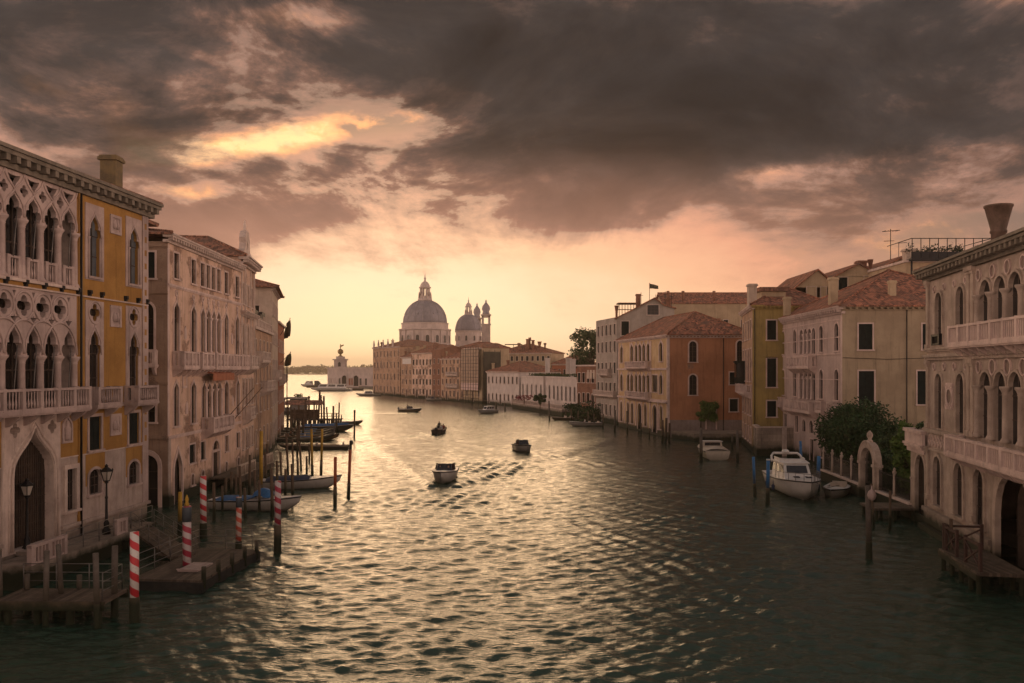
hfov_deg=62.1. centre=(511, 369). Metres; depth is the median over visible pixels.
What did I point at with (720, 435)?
quay
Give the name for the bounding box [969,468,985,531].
window
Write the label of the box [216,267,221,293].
window
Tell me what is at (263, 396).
window
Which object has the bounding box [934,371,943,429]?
window
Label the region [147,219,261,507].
gothic palace
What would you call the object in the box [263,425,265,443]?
window
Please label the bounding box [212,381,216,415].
window
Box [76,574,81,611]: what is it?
wooden pole
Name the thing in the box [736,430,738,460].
wooden pole
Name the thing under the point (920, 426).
planter
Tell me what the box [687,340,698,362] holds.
window
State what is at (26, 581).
wooden pole
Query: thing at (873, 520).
wooden pole
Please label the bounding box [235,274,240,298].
window
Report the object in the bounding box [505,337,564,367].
canal house
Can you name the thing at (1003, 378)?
window
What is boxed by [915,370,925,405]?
window
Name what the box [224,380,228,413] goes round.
window
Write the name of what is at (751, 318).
window
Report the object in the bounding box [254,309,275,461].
canal house
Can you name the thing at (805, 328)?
window
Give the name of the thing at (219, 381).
window
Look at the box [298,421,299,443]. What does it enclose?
wooden pole
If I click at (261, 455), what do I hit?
mooring pole
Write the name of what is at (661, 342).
window
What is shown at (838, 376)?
window
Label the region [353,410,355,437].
channel pole
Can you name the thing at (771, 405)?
window
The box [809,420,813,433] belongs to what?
window
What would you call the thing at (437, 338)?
window
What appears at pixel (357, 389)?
motorboat
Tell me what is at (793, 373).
window
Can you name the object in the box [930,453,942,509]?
window
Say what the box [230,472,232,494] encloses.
wooden pole
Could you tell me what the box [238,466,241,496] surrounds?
wooden pole
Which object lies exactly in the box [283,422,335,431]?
gondola
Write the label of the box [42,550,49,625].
wooden pole
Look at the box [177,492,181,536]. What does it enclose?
mooring pole
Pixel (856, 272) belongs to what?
gabled house
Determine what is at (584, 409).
waterside bush
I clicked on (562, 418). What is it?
motorboat
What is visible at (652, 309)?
window
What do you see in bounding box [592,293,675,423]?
canal house
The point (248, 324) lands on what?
window
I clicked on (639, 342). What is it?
window
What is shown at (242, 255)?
baroque wing
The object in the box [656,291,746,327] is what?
row house
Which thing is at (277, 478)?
wooden pole
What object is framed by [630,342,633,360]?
window
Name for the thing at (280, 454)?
wooden pole
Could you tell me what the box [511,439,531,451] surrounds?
motorboat
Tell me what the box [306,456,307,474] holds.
wooden pole
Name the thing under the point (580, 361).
ivy tree
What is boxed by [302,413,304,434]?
wooden pole
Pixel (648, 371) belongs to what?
window
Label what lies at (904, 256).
gabled house
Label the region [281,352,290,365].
flag
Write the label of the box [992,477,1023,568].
door frame
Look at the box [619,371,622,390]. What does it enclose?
window
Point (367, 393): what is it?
motorboat
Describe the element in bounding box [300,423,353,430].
work boat
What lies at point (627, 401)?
window
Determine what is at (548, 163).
sky
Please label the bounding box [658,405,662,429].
window
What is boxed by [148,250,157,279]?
window
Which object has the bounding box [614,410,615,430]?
wooden pole
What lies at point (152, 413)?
window
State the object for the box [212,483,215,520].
wooden pole
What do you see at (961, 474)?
window
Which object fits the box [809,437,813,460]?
window
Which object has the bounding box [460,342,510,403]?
canal house
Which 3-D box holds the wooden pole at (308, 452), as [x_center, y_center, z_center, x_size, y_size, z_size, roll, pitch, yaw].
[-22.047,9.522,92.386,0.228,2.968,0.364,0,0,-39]
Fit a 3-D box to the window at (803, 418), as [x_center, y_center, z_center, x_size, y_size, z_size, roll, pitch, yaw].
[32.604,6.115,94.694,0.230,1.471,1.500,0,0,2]
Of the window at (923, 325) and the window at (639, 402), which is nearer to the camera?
the window at (923, 325)
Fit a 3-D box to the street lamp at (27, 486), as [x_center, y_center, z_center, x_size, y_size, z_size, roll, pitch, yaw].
[-23.717,7.091,41.566,0.762,3.619,0.666,0,0,0]
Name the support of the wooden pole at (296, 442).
in the water
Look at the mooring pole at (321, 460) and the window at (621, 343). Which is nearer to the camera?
the mooring pole at (321, 460)
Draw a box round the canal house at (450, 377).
[440,350,463,401]
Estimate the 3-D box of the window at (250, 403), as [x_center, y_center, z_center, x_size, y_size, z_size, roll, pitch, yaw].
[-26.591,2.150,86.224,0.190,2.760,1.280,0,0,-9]
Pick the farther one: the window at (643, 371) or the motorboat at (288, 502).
the window at (643, 371)
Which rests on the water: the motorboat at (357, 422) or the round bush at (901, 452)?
the motorboat at (357, 422)
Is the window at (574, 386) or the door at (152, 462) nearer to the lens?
the door at (152, 462)
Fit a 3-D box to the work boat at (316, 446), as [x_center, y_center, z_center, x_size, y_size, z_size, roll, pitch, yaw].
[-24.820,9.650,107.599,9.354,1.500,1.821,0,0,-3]
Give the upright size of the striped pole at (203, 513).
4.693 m
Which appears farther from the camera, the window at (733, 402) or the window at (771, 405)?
the window at (733, 402)
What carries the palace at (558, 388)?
on the ground
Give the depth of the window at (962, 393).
48.00 m
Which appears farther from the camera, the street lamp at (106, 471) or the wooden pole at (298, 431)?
the wooden pole at (298, 431)
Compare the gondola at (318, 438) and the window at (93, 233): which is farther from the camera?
the gondola at (318, 438)
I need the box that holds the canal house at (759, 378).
[733,284,818,451]
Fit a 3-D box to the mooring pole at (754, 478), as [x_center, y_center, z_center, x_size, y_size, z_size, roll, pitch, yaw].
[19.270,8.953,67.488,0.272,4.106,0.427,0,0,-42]
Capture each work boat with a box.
[278,440,352,449]
[279,434,339,439]
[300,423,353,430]
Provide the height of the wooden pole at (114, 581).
3.876 m
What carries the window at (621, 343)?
in the building at (676, 369)
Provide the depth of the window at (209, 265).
71.57 m
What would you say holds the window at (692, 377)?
in the building at (676, 369)
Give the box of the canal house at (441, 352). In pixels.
[431,343,461,398]
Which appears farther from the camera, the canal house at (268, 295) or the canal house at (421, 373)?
the canal house at (421, 373)
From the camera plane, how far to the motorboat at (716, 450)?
94.67 m
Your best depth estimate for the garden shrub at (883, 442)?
69.87 m
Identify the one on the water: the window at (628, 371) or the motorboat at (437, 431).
the motorboat at (437, 431)
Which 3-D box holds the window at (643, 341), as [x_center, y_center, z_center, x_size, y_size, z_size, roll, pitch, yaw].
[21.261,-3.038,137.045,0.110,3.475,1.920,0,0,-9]
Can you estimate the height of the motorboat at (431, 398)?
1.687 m
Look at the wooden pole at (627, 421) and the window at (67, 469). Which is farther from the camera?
the wooden pole at (627, 421)
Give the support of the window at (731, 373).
in the building at (676, 369)
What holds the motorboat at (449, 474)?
on the water
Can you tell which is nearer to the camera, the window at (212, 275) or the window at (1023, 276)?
the window at (1023, 276)
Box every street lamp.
[19,478,34,548]
[100,464,112,534]
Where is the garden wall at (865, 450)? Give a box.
[820,431,911,518]
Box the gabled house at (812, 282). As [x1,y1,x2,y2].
[778,269,827,297]
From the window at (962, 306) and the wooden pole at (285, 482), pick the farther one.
the wooden pole at (285, 482)
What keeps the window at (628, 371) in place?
in the building at (676, 369)
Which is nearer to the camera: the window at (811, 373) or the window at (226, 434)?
the window at (226, 434)
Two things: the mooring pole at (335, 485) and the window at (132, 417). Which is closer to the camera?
the window at (132, 417)
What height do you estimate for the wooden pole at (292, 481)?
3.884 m
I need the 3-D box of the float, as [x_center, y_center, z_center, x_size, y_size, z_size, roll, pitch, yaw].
[18.969,6.491,44.813,0.467,0.819,0.467,0,0,-43]
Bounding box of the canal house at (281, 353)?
[278,321,285,437]
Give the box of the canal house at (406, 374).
[400,346,419,397]
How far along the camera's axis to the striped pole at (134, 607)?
33.60 m
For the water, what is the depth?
39.77 m
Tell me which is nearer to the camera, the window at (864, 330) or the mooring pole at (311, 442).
the mooring pole at (311, 442)
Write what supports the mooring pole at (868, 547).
in the water
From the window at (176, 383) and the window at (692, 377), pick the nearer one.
the window at (176, 383)
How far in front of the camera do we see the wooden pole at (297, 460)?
77.17 m
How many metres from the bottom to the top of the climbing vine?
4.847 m
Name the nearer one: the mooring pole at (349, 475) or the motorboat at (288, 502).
the motorboat at (288, 502)
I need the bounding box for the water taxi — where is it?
[478,406,498,413]
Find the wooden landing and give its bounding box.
[210,452,273,488]
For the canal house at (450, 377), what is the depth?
275.05 m
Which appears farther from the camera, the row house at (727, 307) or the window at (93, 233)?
the row house at (727, 307)
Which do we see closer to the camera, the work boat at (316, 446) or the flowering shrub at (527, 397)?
the work boat at (316, 446)
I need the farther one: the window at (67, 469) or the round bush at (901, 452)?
the round bush at (901, 452)
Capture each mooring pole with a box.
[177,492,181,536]
[259,431,262,487]
[310,429,313,475]
[320,429,322,475]
[333,457,336,505]
[347,450,351,498]
[752,457,756,495]
[765,459,769,504]
[799,441,801,455]
[816,456,820,489]
[865,485,872,558]
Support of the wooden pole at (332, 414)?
in the water
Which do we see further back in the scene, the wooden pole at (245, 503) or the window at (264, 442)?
the window at (264, 442)
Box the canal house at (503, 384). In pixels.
[485,360,561,405]
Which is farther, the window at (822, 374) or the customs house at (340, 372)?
the customs house at (340, 372)
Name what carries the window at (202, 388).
in the gothic palace at (198, 364)
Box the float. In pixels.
[867,485,876,500]
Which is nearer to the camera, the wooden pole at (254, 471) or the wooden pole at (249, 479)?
the wooden pole at (254, 471)
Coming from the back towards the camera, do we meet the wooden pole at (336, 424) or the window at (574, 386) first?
the window at (574, 386)
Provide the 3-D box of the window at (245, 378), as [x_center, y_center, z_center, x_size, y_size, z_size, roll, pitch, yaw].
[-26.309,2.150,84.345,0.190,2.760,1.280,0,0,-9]
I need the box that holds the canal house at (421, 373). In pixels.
[411,345,441,398]
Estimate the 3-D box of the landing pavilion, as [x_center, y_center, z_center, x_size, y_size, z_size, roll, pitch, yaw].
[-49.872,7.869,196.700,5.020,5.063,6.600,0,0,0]
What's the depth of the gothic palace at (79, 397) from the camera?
45.39 m
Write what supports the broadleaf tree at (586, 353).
on the ground
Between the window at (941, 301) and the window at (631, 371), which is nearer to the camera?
the window at (941, 301)
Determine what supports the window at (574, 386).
in the palace at (558, 388)
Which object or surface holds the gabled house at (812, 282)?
on the ground
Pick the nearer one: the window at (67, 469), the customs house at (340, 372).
the window at (67, 469)
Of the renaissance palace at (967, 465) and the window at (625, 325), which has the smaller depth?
the renaissance palace at (967, 465)
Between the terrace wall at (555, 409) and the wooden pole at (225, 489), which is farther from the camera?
the terrace wall at (555, 409)
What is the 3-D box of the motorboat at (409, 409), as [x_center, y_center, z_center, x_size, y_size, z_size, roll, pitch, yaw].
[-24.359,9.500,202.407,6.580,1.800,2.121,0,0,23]
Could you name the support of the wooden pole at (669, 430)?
in the water
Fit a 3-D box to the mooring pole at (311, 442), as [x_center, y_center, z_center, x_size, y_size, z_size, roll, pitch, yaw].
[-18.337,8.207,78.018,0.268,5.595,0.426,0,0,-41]
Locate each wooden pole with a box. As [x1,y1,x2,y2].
[0,550,3,620]
[24,574,29,589]
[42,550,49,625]
[55,544,65,617]
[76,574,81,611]
[92,553,100,628]
[111,545,117,617]
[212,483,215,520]
[221,486,223,511]
[224,478,226,494]
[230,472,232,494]
[235,474,236,494]
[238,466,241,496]
[243,488,246,518]
[248,455,250,494]
[253,470,256,496]
[258,480,260,511]
[264,452,266,478]
[270,468,273,518]
[276,461,278,480]
[279,452,281,475]
[284,469,286,495]
[285,433,288,474]
[286,356,287,439]
[290,410,291,430]
[290,464,293,495]
[291,440,293,469]
[296,430,297,455]
[296,459,298,474]
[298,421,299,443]
[298,441,301,470]
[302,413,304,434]
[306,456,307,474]
[308,444,309,461]
[313,402,314,423]
[323,396,324,423]
[332,406,333,422]
[335,413,337,432]
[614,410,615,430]
[626,411,627,432]
[661,420,663,441]
[664,418,667,442]
[668,423,670,441]
[699,428,702,460]
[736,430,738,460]
[871,484,874,527]
[888,491,891,529]
[949,519,952,570]
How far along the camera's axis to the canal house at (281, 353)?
127.77 m
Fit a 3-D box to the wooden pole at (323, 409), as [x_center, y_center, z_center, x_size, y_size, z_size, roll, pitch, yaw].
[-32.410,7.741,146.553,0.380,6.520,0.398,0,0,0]
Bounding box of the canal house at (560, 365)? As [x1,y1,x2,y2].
[551,355,595,373]
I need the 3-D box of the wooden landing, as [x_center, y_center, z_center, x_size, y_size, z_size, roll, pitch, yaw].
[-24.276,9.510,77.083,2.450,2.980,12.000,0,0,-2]
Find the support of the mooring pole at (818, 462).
in the water
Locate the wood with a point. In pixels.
(309, 368)
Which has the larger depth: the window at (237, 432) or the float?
the window at (237, 432)
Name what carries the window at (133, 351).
in the gothic palace at (79, 397)
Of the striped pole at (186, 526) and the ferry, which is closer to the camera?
the striped pole at (186, 526)
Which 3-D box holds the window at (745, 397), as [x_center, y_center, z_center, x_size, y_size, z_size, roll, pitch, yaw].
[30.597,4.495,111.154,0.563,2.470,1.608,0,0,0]
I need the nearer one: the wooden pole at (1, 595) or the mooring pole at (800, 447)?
the wooden pole at (1, 595)
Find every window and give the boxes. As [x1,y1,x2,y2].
[62,463,81,514]
[86,413,104,452]
[86,466,104,497]
[88,221,103,279]
[90,333,98,386]
[127,409,142,446]
[127,459,142,487]
[128,233,141,286]
[130,338,136,399]
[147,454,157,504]
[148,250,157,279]
[148,302,156,350]
[148,405,157,423]
[172,379,180,427]
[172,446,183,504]
[173,250,180,280]
[173,299,179,350]
[188,442,196,465]
[190,257,197,285]
[190,303,196,351]
[190,378,197,424]
[190,473,195,486]
[200,261,206,288]
[200,306,205,351]
[200,440,206,461]
[201,381,206,420]
[206,263,211,290]
[206,307,210,351]
[207,380,211,416]
[211,265,216,291]
[211,308,216,352]
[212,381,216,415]
[212,439,219,449]
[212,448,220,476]
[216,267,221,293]
[216,309,220,352]
[217,381,221,415]
[223,311,228,353]
[224,270,229,295]
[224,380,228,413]
[225,434,229,452]
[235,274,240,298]
[235,314,239,353]
[235,377,240,415]
[236,431,241,449]
[242,378,245,406]
[242,428,245,450]
[245,378,248,405]
[246,324,246,354]
[247,284,250,307]
[247,324,249,354]
[248,378,251,404]
[255,429,257,449]
[263,396,265,410]
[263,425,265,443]
[425,334,429,341]
[435,334,439,341]
[443,334,446,342]
[573,386,575,401]
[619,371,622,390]
[620,321,629,335]
[620,343,622,362]
[626,371,629,389]
[626,401,629,423]
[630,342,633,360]
[630,371,633,390]
[630,401,633,424]
[634,341,637,360]
[634,372,637,390]
[637,402,640,428]
[638,342,641,360]
[638,372,641,391]
[642,341,645,360]
[642,371,645,391]
[643,403,646,426]
[646,340,649,360]
[646,371,649,391]
[647,304,659,314]
[651,374,657,392]
[652,404,656,432]
[658,339,662,361]
[658,371,662,394]
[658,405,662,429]
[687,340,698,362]
[687,373,698,395]
[705,406,716,428]
[728,398,738,411]
[729,371,734,384]
[735,339,741,360]
[744,321,746,340]
[744,349,746,381]
[744,397,746,413]
[749,318,751,339]
[749,347,751,382]
[765,319,777,340]
[765,357,777,387]
[765,400,777,417]
[782,330,785,354]
[782,368,785,395]
[792,329,796,354]
[792,373,796,396]
[794,415,798,433]
[802,418,805,431]
[803,328,807,353]
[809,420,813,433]
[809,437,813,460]
[811,327,815,353]
[811,373,815,399]
[817,324,823,352]
[817,368,823,399]
[832,322,839,351]
[832,368,839,401]
[838,276,848,289]
[857,323,874,350]
[857,370,876,405]
[914,453,926,511]
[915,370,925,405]
[920,323,925,350]
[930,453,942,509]
[932,290,943,347]
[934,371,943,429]
[950,461,964,521]
[954,283,965,325]
[954,371,965,433]
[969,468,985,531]
[978,277,991,320]
[978,369,991,437]
[992,273,1006,318]
[992,369,1006,440]
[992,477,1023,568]
[1007,269,1022,316]
[1007,369,1022,443]
[1022,379,1023,418]
[1023,276,1023,313]
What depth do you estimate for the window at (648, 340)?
134.73 m
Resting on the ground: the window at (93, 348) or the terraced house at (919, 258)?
the terraced house at (919, 258)
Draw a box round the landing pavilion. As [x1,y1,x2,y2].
[284,393,307,413]
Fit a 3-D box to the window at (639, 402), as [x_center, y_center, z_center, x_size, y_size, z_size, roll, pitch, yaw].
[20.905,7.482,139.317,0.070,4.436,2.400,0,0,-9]
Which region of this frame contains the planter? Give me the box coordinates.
[916,421,927,445]
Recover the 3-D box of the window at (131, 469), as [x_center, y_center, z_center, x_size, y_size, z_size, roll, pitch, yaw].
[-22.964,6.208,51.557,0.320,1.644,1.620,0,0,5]
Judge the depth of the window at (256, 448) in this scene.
90.96 m
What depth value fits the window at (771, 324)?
102.85 m
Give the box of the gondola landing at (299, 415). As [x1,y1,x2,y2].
[284,400,341,426]
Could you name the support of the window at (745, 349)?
in the canal house at (759, 378)
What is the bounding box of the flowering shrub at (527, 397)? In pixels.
[515,395,532,402]
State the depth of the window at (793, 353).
98.40 m
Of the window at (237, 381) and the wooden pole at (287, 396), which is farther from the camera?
the wooden pole at (287, 396)
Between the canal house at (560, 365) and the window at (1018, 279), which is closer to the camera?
the window at (1018, 279)
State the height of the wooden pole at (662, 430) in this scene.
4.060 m
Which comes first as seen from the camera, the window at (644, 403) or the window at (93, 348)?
the window at (93, 348)
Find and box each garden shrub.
[870,432,897,455]
[870,447,907,494]
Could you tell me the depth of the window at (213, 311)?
72.91 m
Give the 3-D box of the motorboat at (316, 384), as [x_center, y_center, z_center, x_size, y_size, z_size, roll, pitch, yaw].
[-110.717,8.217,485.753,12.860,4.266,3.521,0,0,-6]
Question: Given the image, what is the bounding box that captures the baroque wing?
[177,220,262,475]
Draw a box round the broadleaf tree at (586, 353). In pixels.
[566,327,595,364]
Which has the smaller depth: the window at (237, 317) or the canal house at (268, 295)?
the window at (237, 317)
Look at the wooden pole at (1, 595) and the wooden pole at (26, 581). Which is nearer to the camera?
the wooden pole at (1, 595)
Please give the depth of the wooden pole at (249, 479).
66.91 m
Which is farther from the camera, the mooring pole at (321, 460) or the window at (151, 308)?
the mooring pole at (321, 460)
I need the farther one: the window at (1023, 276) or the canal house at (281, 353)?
the canal house at (281, 353)
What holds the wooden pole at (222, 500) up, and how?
in the water
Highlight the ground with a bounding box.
[359,386,1016,547]
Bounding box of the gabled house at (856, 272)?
[817,259,872,296]
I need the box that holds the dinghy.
[822,481,850,497]
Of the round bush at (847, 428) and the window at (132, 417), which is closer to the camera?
the window at (132, 417)
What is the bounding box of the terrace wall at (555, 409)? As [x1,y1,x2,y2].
[512,398,570,415]
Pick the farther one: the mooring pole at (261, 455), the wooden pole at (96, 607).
the mooring pole at (261, 455)
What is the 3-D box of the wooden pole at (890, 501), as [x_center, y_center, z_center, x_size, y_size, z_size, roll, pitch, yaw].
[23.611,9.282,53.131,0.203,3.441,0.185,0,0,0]
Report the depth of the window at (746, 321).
110.42 m
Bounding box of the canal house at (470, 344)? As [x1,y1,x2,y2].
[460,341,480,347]
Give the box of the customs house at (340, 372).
[327,344,372,386]
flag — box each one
[281,318,290,338]
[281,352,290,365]
[649,283,657,299]
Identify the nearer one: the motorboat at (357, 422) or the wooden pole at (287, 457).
the wooden pole at (287, 457)
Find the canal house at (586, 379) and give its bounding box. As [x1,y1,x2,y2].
[576,365,595,417]
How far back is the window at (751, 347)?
103.91 m
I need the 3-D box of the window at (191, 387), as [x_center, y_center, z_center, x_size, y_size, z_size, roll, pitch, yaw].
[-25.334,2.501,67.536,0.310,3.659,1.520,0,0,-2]
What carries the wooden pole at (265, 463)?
in the water
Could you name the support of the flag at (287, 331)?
attached to the canal house at (281, 353)
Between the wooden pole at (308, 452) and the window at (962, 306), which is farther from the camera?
the wooden pole at (308, 452)
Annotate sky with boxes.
[0,0,1023,367]
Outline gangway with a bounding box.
[130,509,195,558]
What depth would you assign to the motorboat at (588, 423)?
151.03 m
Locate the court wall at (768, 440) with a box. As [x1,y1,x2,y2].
[752,424,793,455]
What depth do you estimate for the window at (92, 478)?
47.55 m
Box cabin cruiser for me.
[762,449,839,499]
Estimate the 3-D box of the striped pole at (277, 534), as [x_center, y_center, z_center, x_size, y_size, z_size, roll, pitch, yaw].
[-12.891,8.550,46.702,0.418,4.904,0.440,0,0,0]
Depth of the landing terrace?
41.65 m
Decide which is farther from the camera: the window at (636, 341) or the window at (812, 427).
the window at (636, 341)
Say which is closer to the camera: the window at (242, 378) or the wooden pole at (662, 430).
the window at (242, 378)
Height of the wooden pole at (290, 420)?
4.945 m
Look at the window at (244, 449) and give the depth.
82.33 m
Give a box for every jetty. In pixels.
[0,563,128,624]
[860,502,919,520]
[938,523,1023,596]
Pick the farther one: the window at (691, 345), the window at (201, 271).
the window at (691, 345)
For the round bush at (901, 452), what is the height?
6.124 m
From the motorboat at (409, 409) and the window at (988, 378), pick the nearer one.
the window at (988, 378)
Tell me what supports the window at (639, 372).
in the building at (676, 369)
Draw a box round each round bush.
[812,396,902,471]
[889,419,917,499]
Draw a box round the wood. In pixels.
[284,364,372,373]
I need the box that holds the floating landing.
[139,529,260,593]
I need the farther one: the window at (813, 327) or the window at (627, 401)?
the window at (627, 401)
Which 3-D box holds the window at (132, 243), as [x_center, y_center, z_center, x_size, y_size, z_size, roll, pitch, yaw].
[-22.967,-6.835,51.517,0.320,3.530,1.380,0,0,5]
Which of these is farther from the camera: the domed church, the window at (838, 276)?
the domed church
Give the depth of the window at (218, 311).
74.31 m
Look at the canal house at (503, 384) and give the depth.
239.24 m
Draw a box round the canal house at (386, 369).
[372,339,443,395]
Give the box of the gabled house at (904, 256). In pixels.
[867,229,916,268]
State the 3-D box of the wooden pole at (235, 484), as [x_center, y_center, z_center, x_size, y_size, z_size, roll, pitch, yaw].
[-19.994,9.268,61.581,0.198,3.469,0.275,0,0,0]
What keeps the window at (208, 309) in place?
in the gothic palace at (198, 364)
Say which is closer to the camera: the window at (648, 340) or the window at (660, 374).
the window at (660, 374)
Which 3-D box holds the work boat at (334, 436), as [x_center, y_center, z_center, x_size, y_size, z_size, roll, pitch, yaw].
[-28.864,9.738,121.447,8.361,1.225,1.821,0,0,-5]
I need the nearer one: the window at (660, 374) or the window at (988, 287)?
the window at (988, 287)
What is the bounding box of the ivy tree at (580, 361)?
[573,358,590,367]
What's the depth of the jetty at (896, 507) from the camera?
56.56 m
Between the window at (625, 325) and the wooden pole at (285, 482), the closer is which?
the wooden pole at (285, 482)
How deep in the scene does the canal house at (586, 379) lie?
176.73 m
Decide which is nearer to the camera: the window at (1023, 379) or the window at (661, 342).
the window at (1023, 379)
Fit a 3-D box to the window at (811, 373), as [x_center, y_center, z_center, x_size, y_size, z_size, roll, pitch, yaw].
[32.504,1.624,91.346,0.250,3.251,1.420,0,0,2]
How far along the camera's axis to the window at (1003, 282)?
42.44 m
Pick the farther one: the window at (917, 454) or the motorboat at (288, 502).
the motorboat at (288, 502)
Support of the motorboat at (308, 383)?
on the water
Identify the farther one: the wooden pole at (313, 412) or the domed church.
the domed church
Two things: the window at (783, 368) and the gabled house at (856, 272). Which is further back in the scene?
the gabled house at (856, 272)
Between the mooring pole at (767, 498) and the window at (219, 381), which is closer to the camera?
the mooring pole at (767, 498)
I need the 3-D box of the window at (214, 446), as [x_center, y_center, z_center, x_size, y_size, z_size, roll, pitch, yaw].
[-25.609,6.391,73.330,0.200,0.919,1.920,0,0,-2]
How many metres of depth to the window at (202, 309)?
70.03 m
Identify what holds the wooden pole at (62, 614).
in the water
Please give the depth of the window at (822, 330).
89.45 m
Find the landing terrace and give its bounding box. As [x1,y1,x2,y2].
[2,505,155,590]
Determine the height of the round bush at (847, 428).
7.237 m
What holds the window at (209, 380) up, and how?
in the gothic palace at (198, 364)
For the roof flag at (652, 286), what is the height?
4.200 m
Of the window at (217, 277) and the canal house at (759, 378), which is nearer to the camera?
the window at (217, 277)
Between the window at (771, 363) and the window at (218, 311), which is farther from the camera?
the window at (771, 363)
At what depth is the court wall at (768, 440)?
98.60 m
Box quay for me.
[672,430,741,440]
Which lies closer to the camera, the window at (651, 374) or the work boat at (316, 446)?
the work boat at (316, 446)
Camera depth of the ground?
50.24 m
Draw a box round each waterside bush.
[533,393,546,404]
[562,403,580,416]
[566,400,600,420]
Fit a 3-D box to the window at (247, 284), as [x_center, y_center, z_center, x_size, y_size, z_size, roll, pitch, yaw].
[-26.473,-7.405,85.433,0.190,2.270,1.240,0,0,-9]
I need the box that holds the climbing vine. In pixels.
[695,400,718,427]
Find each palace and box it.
[0,140,163,561]
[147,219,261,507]
[520,358,576,407]
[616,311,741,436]
[902,203,1023,582]
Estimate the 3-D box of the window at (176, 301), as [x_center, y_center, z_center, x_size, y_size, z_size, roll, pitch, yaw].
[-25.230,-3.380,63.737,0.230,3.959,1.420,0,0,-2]
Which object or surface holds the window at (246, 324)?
in the baroque wing
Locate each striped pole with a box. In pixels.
[129,531,139,622]
[182,495,191,565]
[200,476,206,538]
[235,497,241,548]
[274,481,280,553]
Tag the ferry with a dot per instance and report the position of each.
(331, 387)
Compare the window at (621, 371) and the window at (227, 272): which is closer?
the window at (227, 272)
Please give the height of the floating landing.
2.085 m
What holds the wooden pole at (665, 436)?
in the water
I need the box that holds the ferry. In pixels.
[310,384,351,390]
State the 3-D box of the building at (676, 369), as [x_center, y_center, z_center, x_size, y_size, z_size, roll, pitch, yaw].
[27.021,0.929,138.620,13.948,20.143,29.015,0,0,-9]
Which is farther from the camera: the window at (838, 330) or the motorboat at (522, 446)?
the motorboat at (522, 446)
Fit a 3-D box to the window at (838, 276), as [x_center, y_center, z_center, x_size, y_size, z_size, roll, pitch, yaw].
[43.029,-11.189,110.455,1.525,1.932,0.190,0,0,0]
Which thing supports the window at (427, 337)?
in the domed church
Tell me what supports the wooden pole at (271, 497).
in the water
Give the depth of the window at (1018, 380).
40.63 m
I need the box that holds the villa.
[777,269,927,467]
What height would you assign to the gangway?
1.505 m
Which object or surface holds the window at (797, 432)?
in the villa
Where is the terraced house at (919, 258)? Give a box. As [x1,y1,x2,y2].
[867,238,990,276]
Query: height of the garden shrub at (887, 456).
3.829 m
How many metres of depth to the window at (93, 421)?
47.56 m
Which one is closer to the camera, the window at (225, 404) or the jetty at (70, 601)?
the jetty at (70, 601)
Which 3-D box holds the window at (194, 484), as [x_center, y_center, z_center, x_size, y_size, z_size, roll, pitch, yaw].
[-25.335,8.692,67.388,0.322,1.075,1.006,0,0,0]
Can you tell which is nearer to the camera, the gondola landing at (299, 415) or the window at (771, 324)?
the window at (771, 324)
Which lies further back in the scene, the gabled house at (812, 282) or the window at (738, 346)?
the window at (738, 346)
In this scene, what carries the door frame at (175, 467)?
in the gothic palace at (198, 364)
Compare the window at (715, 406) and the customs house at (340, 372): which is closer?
the window at (715, 406)
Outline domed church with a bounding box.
[399,277,490,346]
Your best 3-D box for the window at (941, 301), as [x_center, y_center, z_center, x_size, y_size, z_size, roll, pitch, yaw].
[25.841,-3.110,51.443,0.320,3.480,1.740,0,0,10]
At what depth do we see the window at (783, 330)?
101.87 m
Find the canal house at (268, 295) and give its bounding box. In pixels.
[255,279,284,448]
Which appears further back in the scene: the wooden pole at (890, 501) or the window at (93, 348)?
the wooden pole at (890, 501)
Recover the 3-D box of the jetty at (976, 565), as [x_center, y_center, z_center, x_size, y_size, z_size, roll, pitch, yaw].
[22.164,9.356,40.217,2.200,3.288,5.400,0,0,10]
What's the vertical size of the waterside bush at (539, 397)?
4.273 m
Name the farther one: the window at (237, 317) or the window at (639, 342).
the window at (639, 342)
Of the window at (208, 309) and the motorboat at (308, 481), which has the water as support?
the motorboat at (308, 481)
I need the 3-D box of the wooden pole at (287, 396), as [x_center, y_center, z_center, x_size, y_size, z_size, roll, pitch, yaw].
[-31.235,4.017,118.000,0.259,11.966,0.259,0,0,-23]
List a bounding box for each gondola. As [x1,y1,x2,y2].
[277,429,334,441]
[279,426,334,436]
[281,424,335,434]
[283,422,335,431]
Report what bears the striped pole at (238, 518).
in the water
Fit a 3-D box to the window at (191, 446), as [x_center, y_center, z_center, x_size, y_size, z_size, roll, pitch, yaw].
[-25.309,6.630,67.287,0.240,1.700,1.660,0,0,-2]
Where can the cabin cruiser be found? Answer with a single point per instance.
(795, 478)
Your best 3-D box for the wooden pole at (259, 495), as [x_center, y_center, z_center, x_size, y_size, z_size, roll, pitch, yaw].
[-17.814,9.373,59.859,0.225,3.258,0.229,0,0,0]
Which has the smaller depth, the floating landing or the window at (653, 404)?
the floating landing
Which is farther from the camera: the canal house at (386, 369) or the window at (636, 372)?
the canal house at (386, 369)
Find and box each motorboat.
[207,488,301,510]
[263,474,341,489]
[301,381,312,386]
[306,381,320,387]
[339,420,362,424]
[352,388,363,390]
[356,391,380,395]
[398,406,421,411]
[426,396,441,400]
[431,426,446,434]
[432,462,458,483]
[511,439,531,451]
[552,416,574,419]
[569,420,602,425]
[697,440,729,460]
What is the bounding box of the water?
[0,372,1023,682]
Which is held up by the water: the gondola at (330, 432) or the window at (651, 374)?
the gondola at (330, 432)

